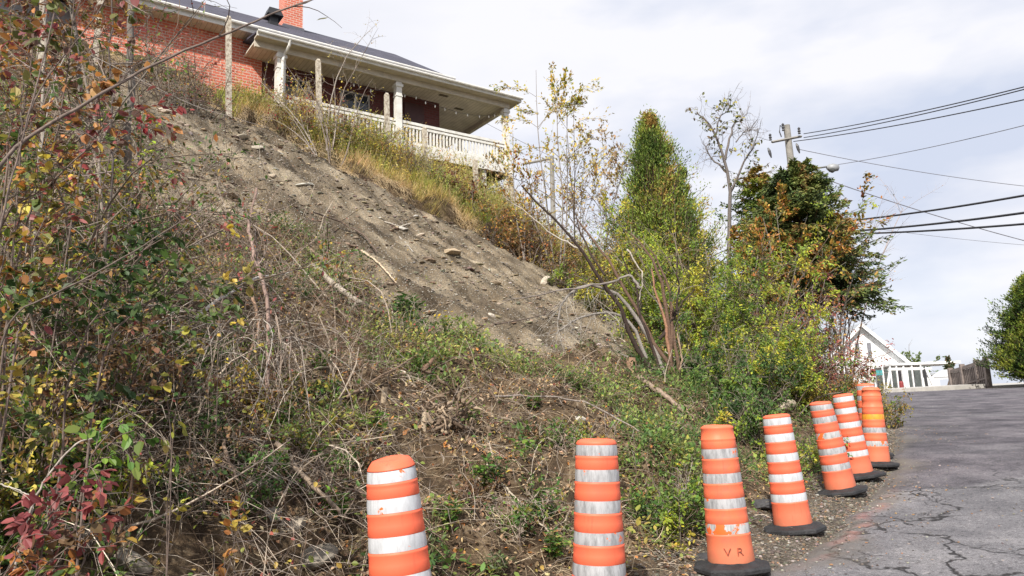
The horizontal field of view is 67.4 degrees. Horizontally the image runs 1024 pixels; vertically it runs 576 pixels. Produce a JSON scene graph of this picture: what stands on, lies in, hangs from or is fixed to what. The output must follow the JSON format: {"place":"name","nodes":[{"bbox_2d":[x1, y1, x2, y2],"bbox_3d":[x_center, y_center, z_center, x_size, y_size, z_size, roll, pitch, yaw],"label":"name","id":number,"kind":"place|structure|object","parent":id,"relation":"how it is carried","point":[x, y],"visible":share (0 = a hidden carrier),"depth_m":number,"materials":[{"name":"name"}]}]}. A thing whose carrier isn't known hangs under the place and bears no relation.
{"place":"outdoors","nodes":[
{"label":"outdoors","id":0,"kind":"place"},
{"bbox_2d":[0,15,1023,575],"bbox_3d":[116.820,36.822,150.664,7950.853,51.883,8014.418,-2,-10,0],"label":"ground","id":1,"kind":"structure","parent":0,"point":[454,237],"depth_m":9.48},
{"bbox_2d":[0,13,92,229],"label":"arching branch","id":2,"kind":"object","parent":1,"relation":"on","point":[10,181],"visible":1,"depth_m":2.64,"materials":[{"name":"brown plant"}]},
{"bbox_2d":[0,135,97,449],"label":"leafy shrub","id":3,"kind":"object","parent":1,"relation":"on","point":[46,236],"visible":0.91,"depth_m":3.31,"materials":[{"name":"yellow plant"}]},
{"bbox_2d":[0,0,108,330],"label":"thin tree","id":4,"kind":"object","parent":1,"relation":"on","point":[43,88],"visible":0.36,"depth_m":5.98,"materials":[{"name":"brown plant"}]},
{"bbox_2d":[0,392,113,566],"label":"thicket shrub","id":5,"kind":"object","parent":1,"relation":"on","point":[8,501],"visible":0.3,"depth_m":3.71,"materials":[{"name":"green plant"}]},
{"bbox_2d":[0,167,113,386],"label":"leafy shrub","id":6,"kind":"object","parent":1,"relation":"on","point":[82,276],"visible":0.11,"depth_m":5.34,"materials":[{"name":"green plant"}]},
{"bbox_2d":[0,461,119,575],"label":"leafy shrub","id":7,"kind":"object","parent":1,"relation":"on","point":[28,502],"visible":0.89,"depth_m":2.58,"materials":[{"name":"red plant"}]},
{"bbox_2d":[0,0,130,327],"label":"leafy shrub","id":8,"kind":"object","parent":1,"relation":"on","point":[26,14],"visible":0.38,"depth_m":6.47,"materials":[{"name":"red plant"}]},
{"bbox_2d":[0,1,139,289],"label":"leafy shrub","id":9,"kind":"object","parent":1,"relation":"on","point":[83,19],"visible":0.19,"depth_m":6.93,"materials":[{"name":"green plant"}]},
{"bbox_2d":[0,478,146,575],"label":"leafy shrub","id":10,"kind":"object","parent":1,"relation":"on","point":[106,527],"visible":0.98,"depth_m":2.54,"materials":[{"name":"red plant"}]},
{"bbox_2d":[0,295,152,572],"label":"leafy shrub","id":11,"kind":"object","parent":1,"relation":"on","point":[59,401],"visible":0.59,"depth_m":3.75,"materials":[{"name":"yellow plant"}]},
{"bbox_2d":[26,0,140,287],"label":"thin tree","id":12,"kind":"object","parent":1,"relation":"on","point":[76,34],"visible":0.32,"depth_m":6.55,"materials":[{"name":"brown plant"}]},
{"bbox_2d":[0,365,178,568],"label":"thicket shrub","id":13,"kind":"object","parent":1,"relation":"on","point":[122,483],"visible":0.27,"depth_m":4.25,"materials":[{"name":"green plant"}]},
{"bbox_2d":[25,65,154,287],"bbox_3d":[-3.228,-0.401,5.733,0.900,2.760,0.581,-2,-10,0],"label":"thin tree","id":14,"kind":"object","parent":1,"relation":"on","point":[98,168],"visible":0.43,"depth_m":5.86,"materials":[{"name":"brown plant"}]},
{"bbox_2d":[0,204,183,449],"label":"thicket shrub","id":15,"kind":"object","parent":1,"relation":"on","point":[22,349],"visible":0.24,"depth_m":4.77,"materials":[{"name":"green plant"}]},
{"bbox_2d":[12,115,177,341],"bbox_3d":[-3.371,-0.400,6.237,1.220,2.072,1.038,-2,-10,0],"label":"leafy shrub","id":16,"kind":"object","parent":1,"relation":"on","point":[131,190],"visible":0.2,"depth_m":6.24,"materials":[{"name":"green plant"}]},
{"bbox_2d":[0,0,192,438],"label":"leafy shrub","id":17,"kind":"object","parent":1,"relation":"on","point":[33,31],"visible":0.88,"depth_m":3.46,"materials":[{"name":"green plant"}]},
{"bbox_2d":[0,247,196,456],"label":"leafy shrub","id":18,"kind":"object","parent":1,"relation":"on","point":[142,350],"visible":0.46,"depth_m":4.59,"materials":[{"name":"green plant"}]},
{"bbox_2d":[63,409,158,575],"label":"leafy shrub","id":19,"kind":"object","parent":1,"relation":"on","point":[95,435],"visible":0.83,"depth_m":2.77,"materials":[{"name":"green plant"}]},
{"bbox_2d":[44,0,190,410],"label":"thin tree","id":20,"kind":"object","parent":1,"relation":"on","point":[112,153],"visible":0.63,"depth_m":5.50,"materials":[{"name":"brown plant"}]},
{"bbox_2d":[76,0,166,298],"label":"thin tree","id":21,"kind":"object","parent":1,"relation":"on","point":[131,83],"visible":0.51,"depth_m":7.49,"materials":[{"name":"brown plant"}]},
{"bbox_2d":[0,209,254,575],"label":"leafy shrub","id":22,"kind":"object","parent":1,"relation":"on","point":[111,316],"visible":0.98,"depth_m":3.35,"materials":[{"name":"green plant"}]},
{"bbox_2d":[0,173,264,348],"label":"arching branch","id":23,"kind":"object","parent":1,"relation":"on","point":[19,311],"visible":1,"depth_m":3.12,"materials":[{"name":"brown plant"}]},
{"bbox_2d":[112,547,152,575],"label":"rock","id":24,"kind":"object","parent":1,"relation":"on","point":[142,570],"visible":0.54,"depth_m":4.00,"materials":[{"name":"stone"}]},
{"bbox_2d":[0,30,267,325],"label":"thicket shrub","id":25,"kind":"object","parent":1,"relation":"on","point":[141,140],"visible":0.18,"depth_m":7.08,"materials":[{"name":"green plant"}]},
{"bbox_2d":[80,90,193,427],"bbox_3d":[-2.283,-0.115,4.588,0.650,2.297,0.199,0,-10,-9],"label":"sapling","id":26,"kind":"object","parent":1,"relation":"on","point":[180,110],"visible":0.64,"depth_m":4.72,"materials":[{"name":"brown plant"}]},
{"bbox_2d":[31,307,283,450],"bbox_3d":[-2.471,0.646,5.595,1.771,1.180,1.689,-9,-12,36],"label":"thicket shrub","id":27,"kind":"object","parent":1,"relation":"on","point":[212,383],"visible":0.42,"depth_m":5.46,"materials":[{"name":"green plant"}]},
{"bbox_2d":[94,20,238,113],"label":"crest shrub","id":28,"kind":"object","parent":1,"relation":"on","point":[175,86],"visible":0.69,"depth_m":18.07,"materials":[{"name":"brown plant"}]},
{"bbox_2d":[0,0,341,175],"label":"arching branch","id":29,"kind":"object","parent":1,"relation":"on","point":[42,128],"visible":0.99,"depth_m":2.82,"materials":[{"name":"brown plant"}]},
{"bbox_2d":[149,325,204,575],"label":"leafy shrub","id":30,"kind":"object","parent":1,"relation":"on","point":[167,387],"visible":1,"depth_m":3.69,"materials":[{"name":"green plant"}]},
{"bbox_2d":[0,0,357,415],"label":"thicket shrub","id":31,"kind":"object","parent":1,"relation":"on","point":[92,237],"visible":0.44,"depth_m":5.70,"materials":[{"name":"green plant"}]},
{"bbox_2d":[136,20,246,119],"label":"crest shrub","id":32,"kind":"object","parent":1,"relation":"on","point":[195,92],"visible":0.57,"depth_m":18.94,"materials":[{"name":"brown plant"}]},
{"bbox_2d":[11,201,381,458],"bbox_3d":[-2.805,0.601,6.075,2.799,2.690,2.426,-9,-12,33],"label":"dead bramble","id":33,"kind":"object","parent":1,"relation":"on","point":[243,337],"visible":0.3,"depth_m":6.18,"materials":[{"name":"brown plant"}]},
{"bbox_2d":[141,414,292,523],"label":"thicket shrub","id":34,"kind":"object","parent":1,"relation":"on","point":[265,492],"visible":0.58,"depth_m":4.86,"materials":[{"name":"green plant"}]},
{"bbox_2d":[192,224,248,507],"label":"leafy shrub","id":35,"kind":"object","parent":1,"relation":"on","point":[225,276],"visible":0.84,"depth_m":5.01,"materials":[{"name":"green plant"}]},
{"bbox_2d":[225,15,231,117],"bbox_3d":[-7.476,-5.739,20.260,0.136,3.092,0.136,3,-12,-34],"label":"fence post","id":36,"kind":"object","parent":1,"relation":"on","point":[228,51],"visible":0.71,"depth_m":20.24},
{"bbox_2d":[214,495,252,575],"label":"leafy shrub","id":37,"kind":"object","parent":1,"relation":"on","point":[236,505],"visible":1,"depth_m":3.38,"materials":[{"name":"yellow plant"}]},
{"bbox_2d":[209,195,288,423],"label":"thin tree","id":38,"kind":"object","parent":1,"relation":"on","point":[263,285],"visible":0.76,"depth_m":6.31,"materials":[{"name":"brown plant"}]},
{"bbox_2d":[0,0,523,199],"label":"brick house","id":39,"kind":"structure","parent":1,"relation":"on","point":[288,39],"depth_m":24.79,"materials":[{"name":"brick"}]},
{"bbox_2d":[339,89,369,131],"bbox_3d":[-5.150,-5.774,25.197,1.100,1.370,0.092,5,-12,-34],"label":"window","id":40,"kind":"structure","parent":39,"relation":"in","point":[348,95],"depth_m":25.25,"materials":[{"name":"black glass"}]},
{"bbox_2d":[198,360,353,427],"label":"thicket shrub","id":41,"kind":"object","parent":1,"relation":"on","point":[319,387],"visible":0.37,"depth_m":6.46,"materials":[{"name":"green plant"}]},
{"bbox_2d":[267,84,324,142],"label":"crest shrub","id":42,"kind":"object","parent":1,"relation":"on","point":[282,105],"visible":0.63,"depth_m":21.02,"materials":[{"name":"beige plant"}]},
{"bbox_2d":[233,13,383,168],"bbox_3d":[-5.584,-5.625,21.416,4.324,5.000,2.737,-2,-10,0],"label":"crest shrub","id":43,"kind":"object","parent":1,"relation":"on","point":[310,145],"visible":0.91,"depth_m":21.15,"materials":[{"name":"brown plant"}]},
{"bbox_2d":[240,411,381,501],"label":"tangled shrub","id":44,"kind":"object","parent":1,"relation":"on","point":[296,434],"visible":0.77,"depth_m":5.38,"materials":[{"name":"green plant"}]},
{"bbox_2d":[299,543,338,569],"bbox_3d":[-1.197,1.654,4.745,0.237,0.125,0.250,-13,8,21],"label":"rock","id":45,"kind":"object","parent":1,"relation":"on","point":[322,554],"visible":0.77,"depth_m":4.68,"materials":[{"name":"stone"}]},
{"bbox_2d":[274,441,364,532],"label":"fallen branch","id":46,"kind":"object","parent":1,"relation":"on","point":[310,483],"visible":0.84,"depth_m":5.04,"materials":[{"name":"wood"}]},
{"bbox_2d":[106,47,572,275],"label":"hanging roots","id":47,"kind":"object","parent":1,"relation":"hanging from","point":[369,177],"visible":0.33,"depth_m":21.12,"materials":[{"name":"brown plant"}]},
{"bbox_2d":[97,68,622,355],"bbox_3d":[-3.799,-1.681,17.665,12.743,8.482,13.106,-2,-10,0],"label":"slide rubble","id":48,"kind":"object","parent":1,"relation":"on","point":[367,207],"visible":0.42,"depth_m":15.73,"materials":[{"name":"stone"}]},
{"bbox_2d":[319,99,401,167],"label":"crest shrub","id":49,"kind":"object","parent":1,"relation":"on","point":[367,140],"visible":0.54,"depth_m":21.77,"materials":[{"name":"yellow plant"}]},
{"bbox_2d":[105,87,618,350],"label":"earth clods","id":50,"kind":"object","parent":1,"relation":"on","point":[453,251],"visible":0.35,"depth_m":15.48,"materials":[{"name":"soil"}]},
{"bbox_2d":[337,112,414,164],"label":"crest shrub","id":51,"kind":"object","parent":1,"relation":"on","point":[392,146],"visible":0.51,"depth_m":22.14,"materials":[{"name":"yellow plant"}]},
{"bbox_2d":[366,455,431,575],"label":"traffic drum","id":52,"kind":"object","parent":1,"relation":"on","point":[397,543],"visible":1,"depth_m":3.90,"materials":[{"name":"orange plastic"}]},
{"bbox_2d":[0,5,813,575],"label":"bramble tangle","id":53,"kind":"object","parent":1,"relation":"on","point":[280,401],"visible":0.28,"depth_m":6.32,"materials":[{"name":"brown plant"}]},
{"bbox_2d":[0,14,813,575],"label":"bramble leaves","id":54,"kind":"object","parent":1,"relation":"on","point":[176,468],"visible":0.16,"depth_m":6.49,"materials":[{"name":"green plant"}]},
{"bbox_2d":[203,80,615,270],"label":"crest grass","id":55,"kind":"structure","parent":1,"relation":"on","point":[415,186],"depth_m":21.48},
{"bbox_2d":[222,69,621,271],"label":"tall weeds","id":56,"kind":"object","parent":1,"relation":"on","point":[497,198],"visible":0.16,"depth_m":23.00,"materials":[{"name":"yellow plant"}]},
{"bbox_2d":[0,34,856,575],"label":"ground cover","id":57,"kind":"object","parent":1,"relation":"on","point":[642,440],"visible":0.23,"depth_m":8.96,"materials":[{"name":"green plant"}]},
{"bbox_2d":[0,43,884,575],"bbox_3d":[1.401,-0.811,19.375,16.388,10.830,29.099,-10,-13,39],"label":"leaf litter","id":58,"kind":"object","parent":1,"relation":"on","point":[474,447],"visible":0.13,"depth_m":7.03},
{"bbox_2d":[397,366,496,437],"bbox_3d":[-0.642,1.135,7.085,0.873,0.812,0.587,2,-11,-21],"label":"root mass","id":59,"kind":"object","parent":1,"relation":"on","point":[455,422],"visible":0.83,"depth_m":7.07,"materials":[{"name":"brown plant"}]},
{"bbox_2d":[0,28,897,575],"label":"dead straw","id":60,"kind":"object","parent":1,"relation":"on","point":[628,520],"visible":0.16,"depth_m":6.74,"materials":[{"name":"beige plant"}]},
{"bbox_2d":[431,493,472,530],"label":"leafy plant","id":61,"kind":"object","parent":1,"relation":"on","point":[452,510],"visible":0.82,"depth_m":5.47,"materials":[{"name":"green plant"}]},
{"bbox_2d":[433,159,491,205],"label":"crest shrub","id":62,"kind":"object","parent":1,"relation":"on","point":[472,184],"visible":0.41,"depth_m":22.45,"materials":[{"name":"green plant"}]},
{"bbox_2d":[460,180,523,248],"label":"crest shrub","id":63,"kind":"object","parent":1,"relation":"on","point":[494,214],"visible":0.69,"depth_m":21.82,"materials":[{"name":"yellow plant"}]},
{"bbox_2d":[440,456,565,545],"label":"tangled shrub","id":64,"kind":"object","parent":1,"relation":"on","point":[526,508],"visible":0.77,"depth_m":5.95,"materials":[{"name":"green plant"}]},
{"bbox_2d":[487,199,558,265],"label":"crest shrub","id":65,"kind":"object","parent":1,"relation":"on","point":[522,242],"visible":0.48,"depth_m":21.86,"materials":[{"name":"yellow plant"}]},
{"bbox_2d":[488,207,587,275],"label":"golden shrub","id":66,"kind":"object","parent":1,"relation":"on","point":[538,241],"visible":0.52,"depth_m":21.55,"materials":[{"name":"yellow plant"}]},
{"bbox_2d":[489,62,606,274],"bbox_3d":[0.897,-3.142,21.717,2.449,6.296,4.964,4,-12,-32],"label":"sapling","id":67,"kind":"object","parent":1,"relation":"on","point":[576,100],"visible":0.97,"depth_m":21.07,"materials":[{"name":"yellow plant"}]},
{"bbox_2d":[489,115,619,262],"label":"sapling","id":68,"kind":"object","parent":1,"relation":"on","point":[526,187],"visible":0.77,"depth_m":21.95,"materials":[{"name":"yellow plant"}]},
{"bbox_2d":[485,119,635,276],"bbox_3d":[1.689,-2.118,21.507,4.592,5.285,2.727,-7,-11,25],"label":"sapling","id":69,"kind":"object","parent":1,"relation":"on","point":[619,165],"visible":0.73,"depth_m":20.85,"materials":[{"name":"yellow plant"}]},
{"bbox_2d":[512,415,615,456],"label":"tangled shrub","id":70,"kind":"object","parent":1,"relation":"on","point":[579,435],"visible":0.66,"depth_m":7.38,"materials":[{"name":"green plant"}]},
{"bbox_2d":[534,92,613,265],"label":"sapling","id":71,"kind":"object","parent":1,"relation":"on","point":[579,135],"visible":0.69,"depth_m":22.98,"materials":[{"name":"yellow plant"}]},
{"bbox_2d":[541,237,629,288],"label":"golden shrub","id":72,"kind":"object","parent":1,"relation":"on","point":[578,252],"visible":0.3,"depth_m":19.53,"materials":[{"name":"yellow plant"}]},
{"bbox_2d":[572,438,626,575],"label":"traffic drum","id":73,"kind":"object","parent":1,"relation":"on","point":[598,546],"visible":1,"depth_m":4.78,"materials":[{"name":"orange plastic"}]},
{"bbox_2d":[492,177,708,378],"bbox_3d":[1.475,-0.148,12.346,3.647,3.427,1.269,1,-10,-17],"label":"dead shrub","id":74,"kind":"object","parent":1,"relation":"on","point":[669,333],"visible":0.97,"depth_m":12.34,"materials":[{"name":"brown plant"}]},
{"bbox_2d":[548,226,721,334],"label":"leafy shrub","id":75,"kind":"object","parent":1,"relation":"on","point":[597,305],"visible":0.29,"depth_m":17.99,"materials":[{"name":"green plant"}]},
{"bbox_2d":[563,105,746,313],"bbox_3d":[3.867,-1.826,20.221,4.566,6.293,4.074,-10,-13,39],"label":"cedar tree","id":76,"kind":"object","parent":1,"relation":"on","point":[652,169],"visible":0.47,"depth_m":19.75,"materials":[{"name":"green plant"}]},
{"bbox_2d":[621,444,705,548],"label":"leafy shrub","id":77,"kind":"object","parent":1,"relation":"on","point":[681,502],"visible":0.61,"depth_m":6.74,"materials":[{"name":"green plant"}]},
{"bbox_2d":[552,177,878,362],"bbox_3d":[4.050,-0.169,16.658,6.418,4.536,4.823,-2,-10,0],"label":"leafy shrub","id":78,"kind":"object","parent":1,"relation":"on","point":[650,302],"visible":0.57,"depth_m":15.78,"materials":[{"name":"green plant"}]},
{"bbox_2d":[653,287,804,424],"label":"leafy shrub","id":79,"kind":"object","parent":1,"relation":"on","point":[727,382],"visible":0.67,"depth_m":12.12,"materials":[{"name":"green plant"}]},
{"bbox_2d":[685,84,777,291],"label":"crooked tree","id":80,"kind":"object","parent":1,"relation":"on","point":[724,159],"visible":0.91,"depth_m":21.92,"materials":[{"name":"grey plant"}]},
{"bbox_2d":[694,424,770,575],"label":"traffic drum","id":81,"kind":"object","parent":1,"relation":"on","point":[730,551],"visible":1,"depth_m":5.96,"materials":[{"name":"orange plastic"}]},
{"bbox_2d":[644,242,840,395],"bbox_3d":[4.442,0.816,14.263,4.085,3.216,4.462,-2,-10,0],"label":"leafy shrub","id":82,"kind":"object","parent":1,"relation":"on","point":[732,318],"visible":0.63,"depth_m":14.27,"materials":[{"name":"green plant"}]},
{"bbox_2d":[707,375,818,472],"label":"leafy shrub","id":83,"kind":"object","parent":1,"relation":"on","point":[724,411],"visible":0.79,"depth_m":10.16,"materials":[{"name":"green plant"}]},
{"bbox_2d":[719,164,835,359],"bbox_3d":[6.929,-0.443,21.750,3.556,6.073,3.852,-2,-10,0],"label":"spruce tree","id":84,"kind":"object","parent":1,"relation":"on","point":[760,180],"visible":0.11,"depth_m":21.67,"materials":[{"name":"green plant"}]},
{"bbox_2d":[674,305,885,415],"bbox_3d":[4.547,1.351,13.627,3.472,2.024,3.175,-2,-10,0],"label":"leafy shrub","id":85,"kind":"object","parent":1,"relation":"on","point":[814,378],"visible":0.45,"depth_m":13.01,"materials":[{"name":"green plant"}]},
{"bbox_2d":[722,224,851,326],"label":"maple sapling","id":86,"kind":"object","parent":1,"relation":"on","point":[759,242],"visible":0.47,"depth_m":17.20,"materials":[{"name":"green plant"}]},
{"bbox_2d":[700,283,880,392],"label":"red shrub","id":87,"kind":"object","parent":1,"relation":"on","point":[835,346],"visible":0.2,"depth_m":15.08,"materials":[{"name":"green plant"}]},
{"bbox_2d":[763,414,826,535],"bbox_3d":[2.713,1.810,7.534,0.577,1.144,0.577,-4,-10,12],"label":"traffic drum","id":88,"kind":"object","parent":1,"relation":"on","point":[790,507],"visible":1,"depth_m":7.40,"materials":[{"name":"orange plastic"}]},
{"bbox_2d":[767,123,839,355],"bbox_3d":[9.222,-1.275,23.663,1.265,8.657,1.972,0,-10,-12],"label":"utility pole","id":89,"kind":"object","parent":1,"relation":"on","point":[831,168],"visible":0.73,"depth_m":25.02,"materials":[{"name":"grey wood"}]},
{"bbox_2d":[706,157,912,371],"bbox_3d":[7.613,-0.118,19.714,4.482,6.342,4.559,8,-14,-44],"label":"broadleaf tree","id":90,"kind":"object","parent":1,"relation":"on","point":[805,188],"visible":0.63,"depth_m":18.79,"materials":[{"name":"green plant"}]},
{"bbox_2d":[725,270,897,394],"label":"red shrub","id":91,"kind":"object","parent":1,"relation":"on","point":[862,373],"visible":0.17,"depth_m":14.77,"materials":[{"name":"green plant"}]},
{"bbox_2d":[728,171,895,339],"bbox_3d":[6.829,-0.266,17.741,3.206,4.894,3.539,-11,-14,42],"label":"maple sapling","id":92,"kind":"object","parent":1,"relation":"on","point":[833,243],"visible":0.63,"depth_m":18.01,"materials":[{"name":"green plant"}]},
{"bbox_2d":[776,349,866,416],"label":"golden shrub","id":93,"kind":"object","parent":1,"relation":"on","point":[813,394],"visible":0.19,"depth_m":13.42,"materials":[{"name":"green plant"}]},
{"bbox_2d":[789,240,879,364],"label":"maple sapling","id":94,"kind":"object","parent":1,"relation":"on","point":[834,301],"visible":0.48,"depth_m":16.93,"materials":[{"name":"green plant"}]},
{"bbox_2d":[809,401,867,497],"bbox_3d":[3.967,1.958,9.379,0.576,1.152,0.576,4,-12,-30],"label":"traffic drum","id":95,"kind":"object","parent":1,"relation":"on","point":[837,475],"visible":1,"depth_m":9.25,"materials":[{"name":"orange plastic"}]},
{"bbox_2d":[833,393,885,480],"bbox_3d":[4.641,2.002,10.382,0.576,1.153,0.577,3,-11,-28],"label":"traffic drum","id":96,"kind":"object","parent":1,"relation":"on","point":[847,416],"visible":0.85,"depth_m":10.25,"materials":[{"name":"orange plastic"}]},
{"bbox_2d":[861,387,899,467],"bbox_3d":[5.256,2.019,11.188,0.577,1.150,0.577,3,-11,-26],"label":"traffic drum","id":97,"kind":"object","parent":1,"relation":"on","point":[874,430],"visible":0.91,"depth_m":11.06,"materials":[{"name":"orange plastic"}]},
{"bbox_2d":[859,368,913,428],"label":"golden shrub","id":98,"kind":"object","parent":1,"relation":"on","point":[899,407],"visible":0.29,"depth_m":16.60,"materials":[{"name":"green plant"}]},
{"bbox_2d":[818,323,960,387],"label":"white house","id":99,"kind":"structure","parent":1,"relation":"on","point":[872,341],"depth_m":59.58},
{"bbox_2d":[947,356,992,387],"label":"wooden fence","id":100,"kind":"object","parent":1,"relation":"on","point":[972,374],"visible":0.6,"depth_m":40.67,"materials":[{"name":"grey wood"}]},
{"bbox_2d":[973,271,1023,382],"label":"hedge tree","id":101,"kind":"object","parent":1,"relation":"on","point":[1009,356],"visible":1,"depth_m":36.36,"materials":[{"name":"green plant"}]},
{"bbox_2d":[194,0,1023,385],"label":"sky","id":102,"kind":"structure","parent":0,"point":[809,65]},
{"bbox_2d":[626,417,897,575],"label":"gravel","id":103,"kind":"structure","parent":0,"point":[890,431],"depth_m":7.47,"materials":[{"name":"gravel"}]},
{"bbox_2d":[760,387,1023,575],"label":"road","id":104,"kind":"structure","parent":0,"point":[975,419],"depth_m":8.50,"materials":[{"name":"asphalt"}]},
{"bbox_2d":[761,411,1022,574],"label":"road grit","id":105,"kind":"object","parent":104,"relation":"on","point":[881,498],"visible":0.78,"depth_m":7.86,"materials":[{"name":"gravel"}]},
{"bbox_2d":[880,384,985,392],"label":"sidewalk","id":106,"kind":"structure","parent":0,"point":[943,387],"depth_m":37.90,"materials":[{"name":"concrete"}]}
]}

